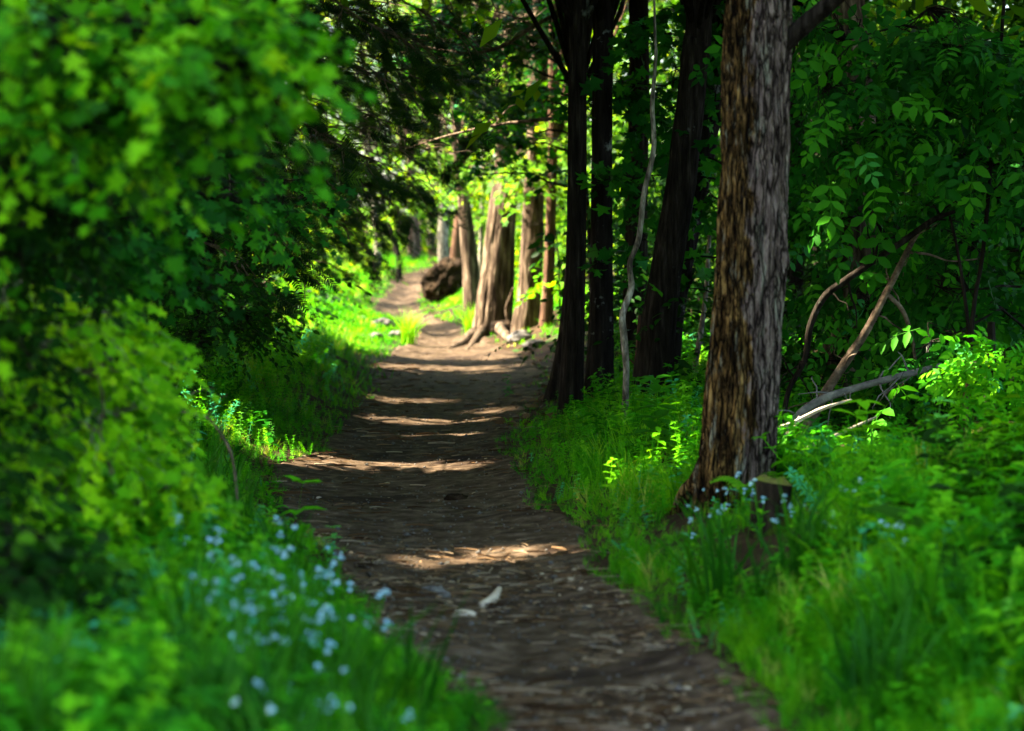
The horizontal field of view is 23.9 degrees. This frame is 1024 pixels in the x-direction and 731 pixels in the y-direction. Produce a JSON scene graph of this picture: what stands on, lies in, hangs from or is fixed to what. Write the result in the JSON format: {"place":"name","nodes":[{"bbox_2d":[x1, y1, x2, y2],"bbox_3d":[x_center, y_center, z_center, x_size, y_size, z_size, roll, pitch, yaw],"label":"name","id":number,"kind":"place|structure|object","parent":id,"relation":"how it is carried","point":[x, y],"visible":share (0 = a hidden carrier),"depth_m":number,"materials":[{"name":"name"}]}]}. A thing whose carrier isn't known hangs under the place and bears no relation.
{"place":"outdoors","nodes":[
{"label":"outdoors","id":0,"kind":"place"},
{"bbox_2d":[405,101,567,148],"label":"bare branch","id":1,"kind":"object","parent":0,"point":[546,118],"visible":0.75,"depth_m":23.16,"materials":[{"name":"brown wood"}]},
{"bbox_2d":[0,373,1023,730],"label":"tall grass","id":2,"kind":"structure","parent":0,"point":[358,667],"depth_m":6.98,"materials":[{"name":"green plant"}]},
{"bbox_2d":[0,214,1023,730],"bbox_3d":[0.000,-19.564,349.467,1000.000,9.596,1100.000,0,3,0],"label":"ground","id":3,"kind":"structure","parent":0,"point":[742,548],"depth_m":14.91,"materials":[{"name":"green plant"}]},
{"bbox_2d":[0,439,154,666],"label":"leafy shrub","id":4,"kind":"object","parent":3,"relation":"on","point":[34,564],"visible":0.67,"depth_m":6.64,"materials":[{"name":"green plant"}]},
{"bbox_2d":[37,372,126,541],"bbox_3d":[-1.491,0.409,8.430,0.330,0.772,0.027,0,3,2],"label":"bare twig","id":5,"kind":"object","parent":3,"relation":"on","point":[100,426],"visible":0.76,"depth_m":8.42,"materials":[{"name":"brown wood"}]},
{"bbox_2d":[0,268,252,585],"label":"leafy shrub","id":6,"kind":"object","parent":3,"relation":"on","point":[133,464],"visible":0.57,"depth_m":8.61,"materials":[{"name":"green plant"}]},
{"bbox_2d":[9,211,276,424],"bbox_3d":[-2.362,-0.298,15.591,1.738,1.769,1.844,2,4,43],"label":"leafy shrub","id":7,"kind":"object","parent":3,"relation":"on","point":[227,288],"visible":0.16,"depth_m":15.65,"materials":[{"name":"green plant"}]},
{"bbox_2d":[0,19,298,528],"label":"leafy shrub","id":8,"kind":"object","parent":3,"relation":"on","point":[25,245],"visible":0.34,"depth_m":8.18,"materials":[{"name":"green plant"}]},
{"bbox_2d":[0,138,358,387],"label":"maple sapling","id":9,"kind":"object","parent":3,"relation":"on","point":[155,249],"visible":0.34,"depth_m":11.00,"materials":[{"name":"green plant"}]},
{"bbox_2d":[0,24,371,337],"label":"hemlock","id":10,"kind":"object","parent":3,"relation":"on","point":[290,298],"visible":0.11,"depth_m":18.48,"materials":[{"name":"green plant"}]},
{"bbox_2d":[103,529,271,653],"bbox_3d":[-0.885,0.701,6.576,0.431,0.545,0.469,0,3,0],"label":"strap leaf clump","id":11,"kind":"object","parent":3,"relation":"on","point":[202,608],"visible":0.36,"depth_m":6.58,"materials":[{"name":"green plant"}]},
{"bbox_2d":[0,0,381,383],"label":"maple sapling","id":12,"kind":"object","parent":3,"relation":"on","point":[143,84],"visible":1,"depth_m":6.88,"materials":[{"name":"green plant"}]},
{"bbox_2d":[182,388,239,535],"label":"bare twig","id":13,"kind":"object","parent":3,"relation":"on","point":[230,452],"visible":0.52,"depth_m":10.53,"materials":[{"name":"brown wood"}]},
{"bbox_2d":[144,259,319,407],"bbox_3d":[-2.382,-0.263,18.564,1.622,1.157,1.506,-2,3,-33],"label":"leafy shrub","id":14,"kind":"object","parent":3,"relation":"on","point":[193,332],"visible":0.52,"depth_m":18.40,"materials":[{"name":"green plant"}]},
{"bbox_2d":[163,249,315,367],"bbox_3d":[-2.695,-0.550,23.055,1.647,1.304,2.553,0,3,0],"label":"leafy shrub","id":15,"kind":"object","parent":3,"relation":"on","point":[277,321],"visible":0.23,"depth_m":23.17,"materials":[{"name":"green plant"}]},
{"bbox_2d":[245,561,280,630],"bbox_3d":[-0.746,0.776,7.440,0.138,0.353,0.136,0,3,0],"label":"forget me not","id":16,"kind":"object","parent":3,"relation":"on","point":[253,563],"visible":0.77,"depth_m":7.44,"materials":[{"name":"green plant"}]},
{"bbox_2d":[253,411,278,446],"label":"leafy plant","id":17,"kind":"object","parent":3,"relation":"on","point":[271,439],"visible":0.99,"depth_m":17.43,"materials":[{"name":"green plant"}]},
{"bbox_2d":[170,0,364,338],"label":"shade tree","id":18,"kind":"object","parent":3,"relation":"on","point":[343,2],"visible":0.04,"depth_m":25.37,"materials":[{"name":"green plant"}]},
{"bbox_2d":[269,516,297,582],"bbox_3d":[-0.830,0.706,8.656,0.143,0.336,0.133,-2,3,-32],"label":"forget me not","id":19,"kind":"object","parent":3,"relation":"on","point":[293,527],"visible":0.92,"depth_m":8.66,"materials":[{"name":"blue plant"}]},
{"bbox_2d":[254,89,314,161],"bbox_3d":[-7.258,-5.797,14.261,12.223,12.537,11.239,0,3,0],"label":"shade tree","id":20,"kind":"object","parent":3,"relation":"on","point":[257,93],"visible":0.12,"depth_m":16.05,"materials":[{"name":"green plant"}]},
{"bbox_2d":[152,75,418,303],"bbox_3d":[-3.180,-4.808,33.470,3.704,9.102,3.643,0,3,0],"label":"hemlock","id":21,"kind":"object","parent":3,"relation":"on","point":[333,266],"visible":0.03,"depth_m":32.48,"materials":[{"name":"green plant"}]},
{"bbox_2d":[274,546,304,598],"bbox_3d":[-0.725,0.766,7.966,0.146,0.354,0.116,2,3,31],"label":"forget me not","id":22,"kind":"object","parent":3,"relation":"on","point":[290,548],"visible":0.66,"depth_m":7.97,"materials":[{"name":"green plant"}]},
{"bbox_2d":[268,475,326,549],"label":"leafy plant","id":23,"kind":"object","parent":3,"relation":"on","point":[301,527],"visible":0.81,"depth_m":11.47,"materials":[{"name":"green plant"}]},
{"bbox_2d":[296,604,343,694],"bbox_3d":[-0.533,0.850,6.803,0.172,0.370,0.119,2,4,41],"label":"forget me not","id":24,"kind":"object","parent":3,"relation":"on","point":[329,642],"visible":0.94,"depth_m":6.77,"materials":[{"name":"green plant"}]},
{"bbox_2d":[310,567,339,632],"bbox_3d":[-0.607,0.798,7.517,0.150,0.344,0.138,0,3,-10],"label":"forget me not","id":25,"kind":"object","parent":3,"relation":"on","point":[332,581],"visible":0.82,"depth_m":7.52,"materials":[{"name":"blue plant"}]},
{"bbox_2d":[299,554,356,617],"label":"strap leaf clump","id":26,"kind":"object","parent":3,"relation":"on","point":[329,594],"visible":0.22,"depth_m":8.63,"materials":[{"name":"green plant"}]},
{"bbox_2d":[315,663,358,729],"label":"forget me not","id":27,"kind":"object","parent":3,"relation":"on","point":[317,665],"visible":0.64,"depth_m":6.46,"materials":[{"name":"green plant"}]},
{"bbox_2d":[321,555,358,626],"bbox_3d":[-0.585,0.823,8.327,0.146,0.356,0.119,1,3,26],"label":"forget me not","id":28,"kind":"object","parent":3,"relation":"on","point":[341,557],"visible":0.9,"depth_m":8.30,"materials":[{"name":"green plant"}]},
{"bbox_2d":[79,0,616,228],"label":"hemlock","id":29,"kind":"object","parent":3,"relation":"on","point":[382,46],"visible":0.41,"depth_m":21.82,"materials":[{"name":"green plant"}]},
{"bbox_2d":[156,0,551,113],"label":"shade tree","id":30,"kind":"object","parent":3,"relation":"on","point":[461,9],"visible":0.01,"depth_m":30.42,"materials":[{"name":"green plant"}]},
{"bbox_2d":[322,0,415,271],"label":"slim tree","id":31,"kind":"object","parent":3,"relation":"on","point":[375,249],"visible":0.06,"depth_m":73.76,"materials":[{"name":"green plant"}]},
{"bbox_2d":[310,56,445,280],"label":"crooked tree","id":32,"kind":"object","parent":3,"relation":"on","point":[396,248],"visible":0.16,"depth_m":70.83,"materials":[{"name":"green plant"}]},
{"bbox_2d":[358,588,399,669],"bbox_3d":[-0.415,0.856,7.539,0.173,0.338,0.111,2,4,41],"label":"forget me not","id":33,"kind":"object","parent":3,"relation":"on","point":[377,639],"visible":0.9,"depth_m":7.52,"materials":[{"name":"green plant"}]},
{"bbox_2d":[335,1,425,259],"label":"slim tree","id":34,"kind":"object","parent":3,"relation":"on","point":[415,237],"visible":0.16,"depth_m":83.67,"materials":[{"name":"brown plant"}]},
{"bbox_2d":[371,317,395,327],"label":"stone","id":35,"kind":"object","parent":3,"relation":"on","point":[385,321],"visible":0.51,"depth_m":40.97,"materials":[{"name":"grey stone"}]},
{"bbox_2d":[217,0,559,286],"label":"hemlock","id":36,"kind":"object","parent":3,"relation":"on","point":[403,223],"visible":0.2,"depth_m":28.40,"materials":[{"name":"green plant"}]},
{"bbox_2d":[378,0,458,261],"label":"grey tree","id":37,"kind":"object","parent":3,"relation":"on","point":[443,241],"visible":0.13,"depth_m":69.77,"materials":[{"name":"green plant"}]},
{"bbox_2d":[394,4,486,258],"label":"orange trunk tree","id":38,"kind":"object","parent":3,"relation":"on","point":[455,252],"visible":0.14,"depth_m":55.82,"materials":[{"name":"red plant"}]},
{"bbox_2d":[216,250,706,357],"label":"grass","id":39,"kind":"structure","parent":3,"relation":"on","point":[350,320],"depth_m":43.89,"materials":[{"name":"green plant"}]},
{"bbox_2d":[373,0,591,290],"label":"maple sapling","id":40,"kind":"object","parent":3,"relation":"on","point":[540,107],"visible":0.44,"depth_m":33.08,"materials":[{"name":"green plant"}]},
{"bbox_2d":[477,2,492,272],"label":"thin grey tree","id":41,"kind":"object","parent":3,"relation":"on","point":[480,252],"visible":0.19,"depth_m":48.89,"materials":[{"name":"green plant"}]},
{"bbox_2d":[307,0,674,317],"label":"grey tree","id":42,"kind":"object","parent":3,"relation":"on","point":[470,269],"visible":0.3,"depth_m":44.20,"materials":[{"name":"brown plant"}]},
{"bbox_2d":[370,0,618,259],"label":"woodland tree","id":43,"kind":"object","parent":3,"relation":"on","point":[560,218],"depth_m":65.77,"materials":[{"name":"green plant"}]},
{"bbox_2d":[490,320,511,334],"bbox_3d":[-0.116,-0.609,38.810,0.461,0.251,0.368,0,3,0],"label":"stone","id":44,"kind":"object","parent":3,"relation":"on","point":[507,323],"visible":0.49,"depth_m":38.70,"materials":[{"name":"brown stone"}]},
{"bbox_2d":[416,256,587,302],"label":"root plate","id":45,"kind":"object","parent":3,"relation":"on","point":[441,279],"visible":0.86,"depth_m":50.74,"materials":[{"name":"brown wood"}]},
{"bbox_2d":[0,373,1023,730],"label":"herbs","id":46,"kind":"object","parent":3,"relation":"on","point":[146,715],"visible":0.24,"depth_m":8.11,"materials":[{"name":"green plant"}]},
{"bbox_2d":[358,0,679,332],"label":"grey tree","id":47,"kind":"object","parent":3,"relation":"on","point":[526,314],"visible":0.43,"depth_m":37.42,"materials":[{"name":"brown plant"}]},
{"bbox_2d":[15,0,1023,400],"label":"undergrowth","id":48,"kind":"object","parent":3,"relation":"on","point":[693,304],"visible":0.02,"depth_m":28.51,"materials":[{"name":"green plant"}]},
{"bbox_2d":[506,329,532,344],"bbox_3d":[0.149,-0.423,36.498,0.415,0.244,0.371,-2,3,-32],"label":"stone","id":49,"kind":"object","parent":3,"relation":"on","point":[516,336],"visible":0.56,"depth_m":36.40,"materials":[{"name":"grey stone"}]},
{"bbox_2d":[384,0,664,350],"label":"sunlit oak","id":50,"kind":"object","parent":3,"relation":"on","point":[495,297],"visible":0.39,"depth_m":39.91,"materials":[{"name":"green plant"}]},
{"bbox_2d":[498,142,565,320],"bbox_3d":[0.436,-2.030,37.059,1.252,2.868,2.217,-1,3,-16],"label":"maple sapling","id":51,"kind":"object","parent":3,"relation":"on","point":[528,295],"visible":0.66,"depth_m":36.77,"materials":[{"name":"green plant"}]},
{"bbox_2d":[522,339,545,350],"bbox_3d":[0.317,-0.283,34.546,0.365,0.195,0.280,0,3,0],"label":"stone","id":52,"kind":"object","parent":3,"relation":"on","point":[537,342],"visible":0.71,"depth_m":34.45,"materials":[{"name":"grey stone"}]},
{"bbox_2d":[472,0,657,330],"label":"red trunk tree","id":53,"kind":"object","parent":3,"relation":"on","point":[547,310],"visible":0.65,"depth_m":36.74,"materials":[{"name":"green plant"}]},
{"bbox_2d":[520,0,625,401],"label":"dark trunk tree","id":54,"kind":"object","parent":3,"relation":"on","point":[562,33],"visible":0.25,"depth_m":23.06,"materials":[{"name":"brown plant"}]},
{"bbox_2d":[417,12,557,59],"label":"bare branch","id":55,"kind":"object","parent":54,"relation":"attached to","point":[522,33],"visible":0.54,"depth_m":23.51,"materials":[{"name":"brown wood"}]},
{"bbox_2d":[556,0,598,418],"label":"dark trunk tree","id":56,"kind":"object","parent":3,"relation":"on","point":[577,14],"visible":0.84,"depth_m":19.68,"materials":[{"name":"brown plant"}]},
{"bbox_2d":[584,0,619,406],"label":"dark trunk tree","id":57,"kind":"object","parent":3,"relation":"on","point":[601,313],"visible":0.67,"depth_m":20.21,"materials":[{"name":"brown plant"}]},
{"bbox_2d":[218,45,999,304],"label":"sunny undergrowth","id":58,"kind":"object","parent":3,"relation":"on","point":[517,246],"visible":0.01,"depth_m":53.91,"materials":[{"name":"green plant"}]},
{"bbox_2d":[245,0,1022,254],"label":"distant woods","id":59,"kind":"object","parent":3,"relation":"on","point":[659,78],"visible":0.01,"depth_m":90.93,"materials":[{"name":"green plant"}]},
{"bbox_2d":[620,0,649,367],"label":"dark trunk tree","id":60,"kind":"object","parent":3,"relation":"on","point":[638,9],"visible":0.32,"depth_m":24.04,"materials":[{"name":"brown plant"}]},
{"bbox_2d":[551,0,725,322],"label":"maple sapling","id":61,"kind":"object","parent":3,"relation":"on","point":[640,33],"visible":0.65,"depth_m":19.89,"materials":[{"name":"green plant"}]},
{"bbox_2d":[619,0,657,422],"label":"pale sapling","id":62,"kind":"object","parent":3,"relation":"on","point":[623,330],"visible":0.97,"depth_m":17.37,"materials":[{"name":"grey plant"}]},
{"bbox_2d":[629,374,686,457],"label":"leafy plant","id":63,"kind":"object","parent":3,"relation":"on","point":[658,413],"visible":0.83,"depth_m":14.96,"materials":[{"name":"green plant"}]},
{"bbox_2d":[640,463,694,489],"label":"fern","id":64,"kind":"object","parent":3,"relation":"on","point":[657,476],"visible":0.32,"depth_m":13.43,"materials":[{"name":"green plant"}]},
{"bbox_2d":[630,0,721,405],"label":"dark trunk tree","id":65,"kind":"object","parent":3,"relation":"on","point":[652,355],"visible":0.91,"depth_m":19.16,"materials":[{"name":"brown plant"}]},
{"bbox_2d":[673,0,725,380],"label":"lichened tree","id":66,"kind":"object","parent":3,"relation":"on","point":[705,135],"visible":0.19,"depth_m":20.47,"materials":[{"name":"brown plant"}]},
{"bbox_2d":[692,235,710,371],"bbox_3d":[1.722,-0.530,22.000,0.178,1.333,0.053,0,3,0],"label":"grey sapling","id":67,"kind":"object","parent":3,"relation":"on","point":[702,321],"visible":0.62,"depth_m":21.98,"materials":[{"name":"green plant"}]},
{"bbox_2d":[387,0,1023,404],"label":"woodland tree","id":68,"kind":"object","parent":3,"relation":"on","point":[491,30],"visible":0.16,"depth_m":18.84,"materials":[{"name":"green plant"}]},
{"bbox_2d":[426,0,1023,335],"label":"woodland tree","id":69,"kind":"object","parent":3,"relation":"on","point":[798,266],"visible":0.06,"depth_m":28.31,"materials":[{"name":"green plant"}]},
{"bbox_2d":[730,471,750,531],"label":"forget me not","id":70,"kind":"object","parent":3,"relation":"on","point":[742,507],"visible":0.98,"depth_m":11.18,"materials":[{"name":"green plant"}]},
{"bbox_2d":[710,471,779,497],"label":"fern","id":71,"kind":"object","parent":3,"relation":"on","point":[732,481],"visible":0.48,"depth_m":12.06,"materials":[{"name":"green plant"}]},
{"bbox_2d":[744,478,768,547],"bbox_3d":[1.096,0.650,10.708,0.126,0.314,0.122,2,3,38],"label":"forget me not","id":72,"kind":"object","parent":3,"relation":"on","point":[760,524],"visible":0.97,"depth_m":10.70,"materials":[{"name":"green plant"}]},
{"bbox_2d":[669,0,844,516],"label":"shaggy bark tree","id":73,"kind":"object","parent":3,"relation":"on","point":[762,39],"visible":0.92,"depth_m":12.16,"materials":[{"name":"brown plant"}]},
{"bbox_2d":[748,474,792,538],"bbox_3d":[1.178,0.676,11.063,0.204,0.362,0.176,0,3,0],"label":"cut stump","id":74,"kind":"object","parent":3,"relation":"on","point":[767,487],"visible":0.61,"depth_m":10.99,"materials":[{"name":"brown wood"}]},
{"bbox_2d":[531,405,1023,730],"bbox_3d":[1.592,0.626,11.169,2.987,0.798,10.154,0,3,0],"label":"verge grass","id":75,"kind":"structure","parent":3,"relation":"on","point":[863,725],"depth_m":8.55,"materials":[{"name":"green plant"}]},
{"bbox_2d":[656,0,963,264],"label":"woodland tree","id":76,"kind":"object","parent":3,"relation":"on","point":[871,14],"depth_m":35.32,"materials":[{"name":"green plant"}]},
{"bbox_2d":[780,399,851,433],"bbox_3d":[1.798,0.321,14.966,0.606,0.223,0.218,-2,3,-30],"label":"dead stick","id":77,"kind":"object","parent":3,"relation":"on","point":[811,413],"visible":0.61,"depth_m":14.91,"materials":[{"name":"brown wood"}]},
{"bbox_2d":[763,478,887,596],"bbox_3d":[1.163,0.667,9.154,0.539,0.487,0.425,-1,3,-29],"label":"strap leaf clump","id":78,"kind":"object","parent":3,"relation":"on","point":[812,535],"visible":0.62,"depth_m":9.18,"materials":[{"name":"green plant"}]},
{"bbox_2d":[821,399,883,472],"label":"leafy plant","id":79,"kind":"object","parent":3,"relation":"on","point":[864,404],"visible":0.74,"depth_m":11.94,"materials":[{"name":"green plant"}]},
{"bbox_2d":[688,0,1023,313],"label":"ash sapling","id":80,"kind":"object","parent":3,"relation":"on","point":[962,59],"visible":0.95,"depth_m":15.43,"materials":[{"name":"green plant"}]},
{"bbox_2d":[694,99,1023,423],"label":"ash sapling","id":81,"kind":"object","parent":3,"relation":"on","point":[804,305],"visible":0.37,"depth_m":18.32,"materials":[{"name":"green plant"}]},
{"bbox_2d":[779,352,940,438],"bbox_3d":[2.247,0.229,15.816,1.101,0.638,0.389,1,3,14],"label":"grey log","id":82,"kind":"object","parent":3,"relation":"on","point":[812,404],"visible":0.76,"depth_m":15.80,"materials":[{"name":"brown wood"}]},
{"bbox_2d":[779,201,962,431],"bbox_3d":[2.373,-0.305,16.128,1.293,1.587,0.609,-1,3,-13],"label":"arched bough","id":83,"kind":"object","parent":3,"relation":"on","point":[830,291],"visible":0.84,"depth_m":16.18,"materials":[{"name":"brown plant"}]},
{"bbox_2d":[788,224,977,437],"bbox_3d":[2.492,-0.205,16.460,1.327,1.517,0.437,0,3,0],"label":"forked bough","id":84,"kind":"object","parent":3,"relation":"on","point":[843,365],"visible":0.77,"depth_m":16.39,"materials":[{"name":"brown wood"}]},
{"bbox_2d":[779,331,1018,437],"bbox_3d":[2.939,0.397,17.517,1.958,1.297,3.522,-1,3,-16],"label":"leafy shrub","id":85,"kind":"object","parent":3,"relation":"on","point":[827,373],"visible":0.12,"depth_m":17.49,"materials":[{"name":"green plant"}]},
{"bbox_2d":[822,515,995,658],"bbox_3d":[1.218,0.770,7.948,0.597,0.524,0.521,-1,3,-18],"label":"strap leaf clump","id":86,"kind":"object","parent":3,"relation":"on","point":[902,594],"visible":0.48,"depth_m":7.92,"materials":[{"name":"green plant"}]},
{"bbox_2d":[848,140,1023,441],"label":"ash sapling","id":87,"kind":"object","parent":3,"relation":"on","point":[933,279],"visible":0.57,"depth_m":16.82,"materials":[{"name":"green plant"}]},
{"bbox_2d":[857,394,1023,666],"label":"dark herbs","id":88,"kind":"object","parent":3,"relation":"on","point":[887,509],"visible":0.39,"depth_m":9.48,"materials":[{"name":"green plant"}]},
{"bbox_2d":[894,0,1019,44],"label":"woodland tree","id":89,"kind":"object","parent":3,"relation":"on","point":[905,4],"visible":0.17,"depth_m":27.74,"materials":[{"name":"green plant"}]},
{"bbox_2d":[948,216,969,342],"bbox_3d":[2.970,-0.235,16.056,0.156,1.516,0.029,0,3,0],"label":"bare sapling","id":90,"kind":"object","parent":3,"relation":"on","point":[962,282],"visible":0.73,"depth_m":16.03,"materials":[{"name":"brown plant"}]},
{"bbox_2d":[915,325,1023,431],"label":"ash seedling","id":91,"kind":"object","parent":3,"relation":"on","point":[949,384],"visible":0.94,"depth_m":14.25,"materials":[{"name":"green plant"}]},
{"bbox_2d":[968,0,1005,423],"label":"bare sapling","id":92,"kind":"object","parent":3,"relation":"on","point":[976,288],"visible":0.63,"depth_m":15.97,"materials":[{"name":"brown plant"}]},
{"bbox_2d":[983,322,995,439],"bbox_3d":[2.927,0.148,14.826,0.079,0.835,0.076,0,3,0],"label":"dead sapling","id":93,"kind":"object","parent":3,"relation":"on","point":[990,331],"visible":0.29,"depth_m":14.79,"materials":[{"name":"wood"}]},
{"bbox_2d":[993,0,1020,30],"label":"woodland tree","id":94,"kind":"object","parent":3,"relation":"on","point":[1006,21],"visible":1,"depth_m":18.64,"materials":[{"name":"green plant"}]},
{"bbox_2d":[257,269,793,730],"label":"path","id":95,"kind":"structure","parent":0,"point":[440,356],"depth_m":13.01,"materials":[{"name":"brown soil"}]},
{"bbox_2d":[321,525,341,561],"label":"leafy plant","id":96,"kind":"object","parent":95,"relation":"on","point":[330,550],"visible":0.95,"depth_m":11.26,"materials":[{"name":"green plant"}]},
{"bbox_2d":[354,560,414,566],"bbox_3d":[-0.633,0.953,11.588,0.368,0.058,0.099,-2,4,-42],"label":"stick","id":97,"kind":"object","parent":95,"relation":"on","point":[377,562],"visible":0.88,"depth_m":11.62,"materials":[{"name":"brown wood"}]},
{"bbox_2d":[387,309,430,343],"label":"grass tuft","id":98,"kind":"object","parent":95,"relation":"on","point":[408,334],"visible":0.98,"depth_m":37.44,"materials":[{"name":"green plant"}]},
{"bbox_2d":[417,585,450,597],"bbox_3d":[-0.352,1.023,10.782,0.166,0.090,0.129,0,3,0],"label":"stone","id":99,"kind":"object","parent":95,"relation":"on","point":[440,588],"visible":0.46,"depth_m":10.74,"materials":[{"name":"grey stone"}]},
{"bbox_2d":[443,493,467,500],"bbox_3d":[-0.346,0.824,14.942,0.151,0.068,0.111,-1,3,-21],"label":"stone","id":100,"kind":"object","parent":95,"relation":"on","point":[453,496],"visible":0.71,"depth_m":14.91,"materials":[{"name":"brown stone"}]},
{"bbox_2d":[451,300,474,332],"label":"grass tuft","id":101,"kind":"object","parent":95,"relation":"on","point":[467,324],"visible":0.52,"depth_m":40.42,"materials":[{"name":"plant"}]},
{"bbox_2d":[478,586,501,607],"bbox_3d":[-0.078,1.019,10.671,0.062,0.046,0.521,0,3,9],"label":"stick","id":102,"kind":"object","parent":95,"relation":"on","point":[494,595],"visible":0.9,"depth_m":10.53,"materials":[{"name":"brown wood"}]},
{"bbox_2d":[281,371,760,730],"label":"pebbles","id":103,"kind":"object","parent":95,"relation":"on","point":[678,687],"visible":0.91,"depth_m":11.43,"materials":[{"name":"brown stone"}]},
{"bbox_2d":[275,0,1008,213],"label":"sky","id":104,"kind":"structure","parent":0,"point":[361,152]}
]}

